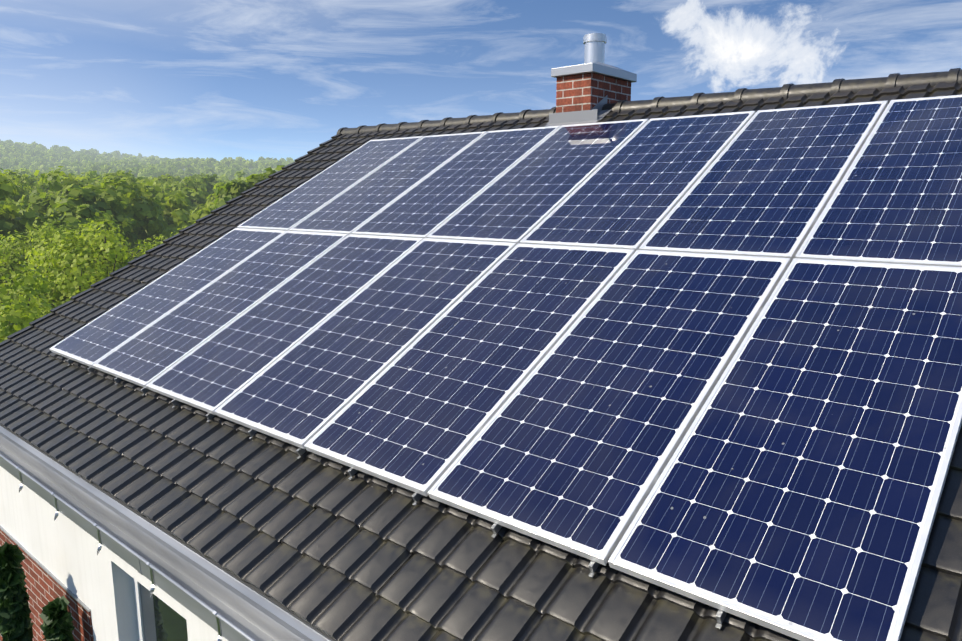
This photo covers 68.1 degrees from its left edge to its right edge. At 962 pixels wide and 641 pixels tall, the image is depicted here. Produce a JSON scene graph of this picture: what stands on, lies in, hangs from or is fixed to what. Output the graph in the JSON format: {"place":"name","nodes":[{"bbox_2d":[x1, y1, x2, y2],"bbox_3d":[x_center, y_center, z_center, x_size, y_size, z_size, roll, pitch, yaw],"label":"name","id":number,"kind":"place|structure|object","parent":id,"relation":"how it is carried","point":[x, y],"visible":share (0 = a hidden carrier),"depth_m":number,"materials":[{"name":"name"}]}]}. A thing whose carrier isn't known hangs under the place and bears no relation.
{"place":"outdoors","nodes":[
{"label":"outdoors","id":0,"kind":"place"},
{"bbox_2d":[0,529,93,640],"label":"brick wall","id":1,"kind":"structure","parent":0,"point":[43,587],"depth_m":6.34,"materials":[{"name":"red brick"}]},
{"bbox_2d":[0,466,227,640],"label":"house wall","id":2,"kind":"structure","parent":0,"point":[62,548],"depth_m":5.58,"materials":[{"name":"white paint"}]},
{"bbox_2d":[2,157,250,324],"bbox_3d":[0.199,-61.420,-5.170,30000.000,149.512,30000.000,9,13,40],"label":"foliage","id":3,"kind":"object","parent":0,"point":[99,259],"depth_m":150.58,"materials":[{"name":"green plant"}]},
{"bbox_2d":[0,541,33,640],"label":"shrub","id":4,"kind":"object","parent":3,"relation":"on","point":[16,623],"visible":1,"depth_m":5.63,"materials":[{"name":"green plant"}]},
{"bbox_2d":[0,259,56,342],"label":"tree","id":5,"kind":"object","parent":3,"relation":"on","point":[15,310],"visible":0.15,"depth_m":24.79,"materials":[{"name":"green plant"}]},
{"bbox_2d":[0,211,105,319],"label":"tree","id":6,"kind":"object","parent":3,"relation":"on","point":[8,255],"visible":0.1,"depth_m":47.36,"materials":[{"name":"green plant"}]},
{"bbox_2d":[39,596,74,640],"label":"shrub","id":7,"kind":"object","parent":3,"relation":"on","point":[56,618],"visible":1,"depth_m":5.54,"materials":[{"name":"green plant"}]},
{"bbox_2d":[22,264,101,313],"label":"tree","id":8,"kind":"object","parent":3,"relation":"on","point":[39,306],"visible":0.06,"depth_m":43.66,"materials":[{"name":"green plant"}]},
{"bbox_2d":[12,215,160,319],"bbox_3d":[-19.259,0.598,36.503,8.760,11.759,8.260,9,13,40],"label":"tree","id":9,"kind":"object","parent":3,"relation":"on","point":[69,283],"visible":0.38,"depth_m":33.59,"materials":[{"name":"green plant"}]},
{"bbox_2d":[0,165,284,255],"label":"forest trees","id":10,"kind":"object","parent":3,"relation":"on","point":[141,209],"visible":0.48,"depth_m":79.11,"materials":[{"name":"green plant"}]},
{"bbox_2d":[0,140,294,187],"bbox_3d":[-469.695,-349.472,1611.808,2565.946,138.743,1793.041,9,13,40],"label":"forest trees","id":11,"kind":"object","parent":3,"relation":"on","point":[29,159],"visible":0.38,"depth_m":802.54,"materials":[{"name":"green plant"}]},
{"bbox_2d":[143,220,195,246],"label":"tree","id":12,"kind":"object","parent":3,"relation":"on","point":[167,237],"depth_m":47.43,"materials":[{"name":"green plant"}]},
{"bbox_3d":[2.174,1.964,8.044,10.500,8.236,9.987,9,13,40],"label":"house wall","id":13,"kind":"object","parent":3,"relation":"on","visible":0},
{"bbox_2d":[0,525,90,611],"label":"brick trim","id":14,"kind":"structure","parent":13,"relation":"on","point":[61,584],"depth_m":6.17,"materials":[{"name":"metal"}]},
{"bbox_2d":[133,578,144,640],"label":"window frame","id":15,"kind":"object","parent":13,"relation":"attached to","point":[138,610],"visible":0.04,"depth_m":5.28,"materials":[{"name":"white plastic"}]},
{"bbox_2d":[139,583,187,640],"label":"window glass","id":16,"kind":"object","parent":15,"relation":"in","point":[162,621],"depth_m":5.07,"materials":[{"name":"green glass"}]},
{"bbox_2d":[0,81,961,640],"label":"roof tiles","id":17,"kind":"object","parent":13,"relation":"attached to","point":[188,475],"visible":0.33,"depth_m":3.72,"materials":[{"name":"black tile"}]},
{"bbox_2d":[50,228,285,367],"bbox_3d":[-3.075,-0.320,7.134,1.000,1.112,2.038,9,13,40],"label":"solar panel frame","id":18,"kind":"object","parent":17,"relation":"attached to","point":[94,341],"visible":0.85,"depth_m":7.02,"materials":[{"name":"blue glass"}]},
{"bbox_2d":[0,424,335,640],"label":"trim","id":19,"kind":"structure","parent":17,"relation":"attached to","point":[255,589],"depth_m":3.93,"materials":[{"name":"grey paint"}]},
{"bbox_2d":[16,466,222,640],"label":"gutter brackets","id":20,"kind":"object","parent":19,"relation":"attached to","point":[152,589],"visible":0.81,"depth_m":3.87,"materials":[{"name":"grey metal"}]},
{"bbox_2d":[0,426,328,640],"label":"gutter","id":21,"kind":"object","parent":19,"relation":"attached to","point":[200,594],"visible":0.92,"depth_m":4.08,"materials":[{"name":"silver metal"}]},
{"bbox_2d":[0,427,329,640],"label":"drip edge","id":22,"kind":"object","parent":19,"relation":"attached to","point":[281,617],"visible":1,"depth_m":3.92,"materials":[{"name":"metal"}]},
{"bbox_2d":[0,134,341,346],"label":"verge tiles","id":23,"kind":"object","parent":17,"relation":"attached to","point":[98,283],"visible":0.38,"depth_m":8.71,"materials":[{"name":"concrete"}]},
{"bbox_2d":[93,231,347,388],"bbox_3d":[-2.304,-0.206,6.476,1.000,1.112,2.038,9,13,40],"label":"solar panel frame","id":24,"kind":"object","parent":17,"relation":"attached to","point":[153,351],"visible":0.94,"depth_m":6.35,"materials":[{"name":"blue glass"}]},
{"bbox_2d":[146,234,422,414],"bbox_3d":[-1.533,-0.090,5.818,1.000,1.112,2.038,9,13,40],"label":"solar panel frame","id":25,"kind":"object","parent":17,"relation":"attached to","point":[212,374],"visible":0.79,"depth_m":5.68,"materials":[{"name":"blue glass"}]},
{"bbox_2d":[237,136,423,230],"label":"solar panel frame","id":26,"kind":"object","parent":17,"relation":"attached to","point":[293,208],"visible":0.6,"depth_m":8.36,"materials":[{"name":"blue glass"}]},
{"bbox_2d":[214,238,516,448],"bbox_3d":[-0.762,0.024,5.160,1.000,1.112,2.038,9,13,40],"label":"solar panel frame","id":27,"kind":"object","parent":17,"relation":"attached to","point":[302,392],"visible":0.83,"depth_m":5.00,"materials":[{"name":"blue glass"}]},
{"bbox_2d":[289,131,486,234],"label":"solar panel frame","id":28,"kind":"object","parent":17,"relation":"attached to","point":[350,210],"visible":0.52,"depth_m":7.70,"materials":[{"name":"blue glass"}]},
{"bbox_2d":[66,359,726,628],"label":"panel mounting brackets","id":29,"kind":"object","parent":17,"relation":"attached to","point":[593,567],"visible":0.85,"depth_m":3.59,"materials":[{"name":"grey metal"}]},
{"bbox_2d":[351,126,560,238],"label":"solar panel frame","id":30,"kind":"object","parent":17,"relation":"attached to","point":[432,202],"visible":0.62,"depth_m":7.03,"materials":[{"name":"blue glass"}]},
{"bbox_2d":[304,243,634,496],"bbox_3d":[0.010,0.141,4.503,1.000,1.112,2.038,9,13,40],"label":"solar panel","id":31,"kind":"object","parent":17,"relation":"attached to","point":[418,414],"visible":0.96,"depth_m":4.33,"materials":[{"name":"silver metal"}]},
{"bbox_2d":[427,119,648,243],"bbox_3d":[0.572,-1.312,6.490,1.000,1.112,2.038,9,13,40],"label":"solar panel frame","id":32,"kind":"object","parent":17,"relation":"attached to","point":[523,197],"visible":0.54,"depth_m":6.36,"materials":[{"name":"blue glass"}]},
{"bbox_2d":[545,96,611,126],"bbox_3d":[1.036,-2.252,7.744,0.709,0.409,0.534,9,13,40],"label":"chimney flashing","id":33,"kind":"object","parent":17,"relation":"on","point":[595,113],"visible":0.57,"depth_m":7.67,"materials":[{"name":"grey metal"}]},
{"bbox_2d":[427,250,790,565],"bbox_3d":[0.781,0.256,3.846,1.000,1.112,2.038,9,13,40],"label":"solar panel frame","id":34,"kind":"object","parent":17,"relation":"attached to","point":[572,446],"visible":0.98,"depth_m":3.64,"materials":[{"name":"blue glass"}]},
{"bbox_2d":[520,111,755,251],"bbox_3d":[1.344,-1.196,5.833,1.000,1.112,2.038,9,13,40],"label":"solar panel frame","id":35,"kind":"object","parent":17,"relation":"attached to","point":[631,192],"visible":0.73,"depth_m":5.69,"materials":[{"name":"blue glass"}]},
{"bbox_2d":[337,68,961,134],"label":"ridge tiles","id":36,"kind":"object","parent":17,"relation":"on","point":[787,91],"visible":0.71,"depth_m":6.85,"materials":[{"name":"concrete"}]},
{"bbox_2d":[639,100,887,261],"bbox_3d":[2.115,-1.080,5.176,1.000,1.112,2.038,9,13,40],"label":"solar panel frame","id":37,"kind":"object","parent":17,"relation":"attached to","point":[767,183],"visible":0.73,"depth_m":5.02,"materials":[{"name":"blue glass"}]},
{"bbox_2d":[608,258,961,640],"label":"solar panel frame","id":38,"kind":"object","parent":17,"relation":"attached to","point":[796,490],"visible":0.98,"depth_m":2.94,"materials":[{"name":"blue glass"}]},
{"bbox_2d":[795,95,961,266],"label":"solar panel frame","id":39,"kind":"object","parent":17,"relation":"attached to","point":[896,197],"visible":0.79,"depth_m":4.37,"materials":[{"name":"blue glass"}]},
{"bbox_2d":[135,557,141,574],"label":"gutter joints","id":40,"kind":"object","parent":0,"point":[138,565],"visible":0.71,"depth_m":3.97,"materials":[{"name":"grey metal"}]},
{"bbox_2d":[0,0,961,161],"label":"sky","id":41,"kind":"structure","parent":0,"point":[217,79],"materials":[{"name":"blue"}]},
{"bbox_2d":[247,96,880,640],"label":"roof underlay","id":42,"kind":"object","parent":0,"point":[373,512],"depth_m":3.72,"materials":[{"name":"black"}]},
{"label":"roof slope","id":43,"kind":"object","parent":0,"visible":0},
{"bbox_2d":[556,73,630,112],"bbox_3d":[1.271,-2.024,8.059,0.441,1.374,0.850,9,13,40],"label":"brick chimney","id":44,"kind":"object","parent":43,"relation":"on","point":[584,91],"visible":0.14,"depth_m":7.68,"materials":[{"name":"red brick"}]},
{"bbox_2d":[551,62,636,82],"bbox_3d":[1.271,-2.763,7.929,0.531,0.150,0.940,9,13,40],"label":"chimney cap","id":45,"kind":"object","parent":44,"relation":"on","point":[599,68],"visible":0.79,"depth_m":7.65,"materials":[{"name":"grey concrete"}]},
{"bbox_2d":[583,33,606,63],"bbox_3d":[1.258,-2.979,7.875,0.256,0.335,0.256,9,13,40],"label":"chimney flue","id":46,"kind":"object","parent":45,"relation":"on","point":[594,48],"visible":0.94,"depth_m":7.78,"materials":[{"name":"silver metal"}]}
]}

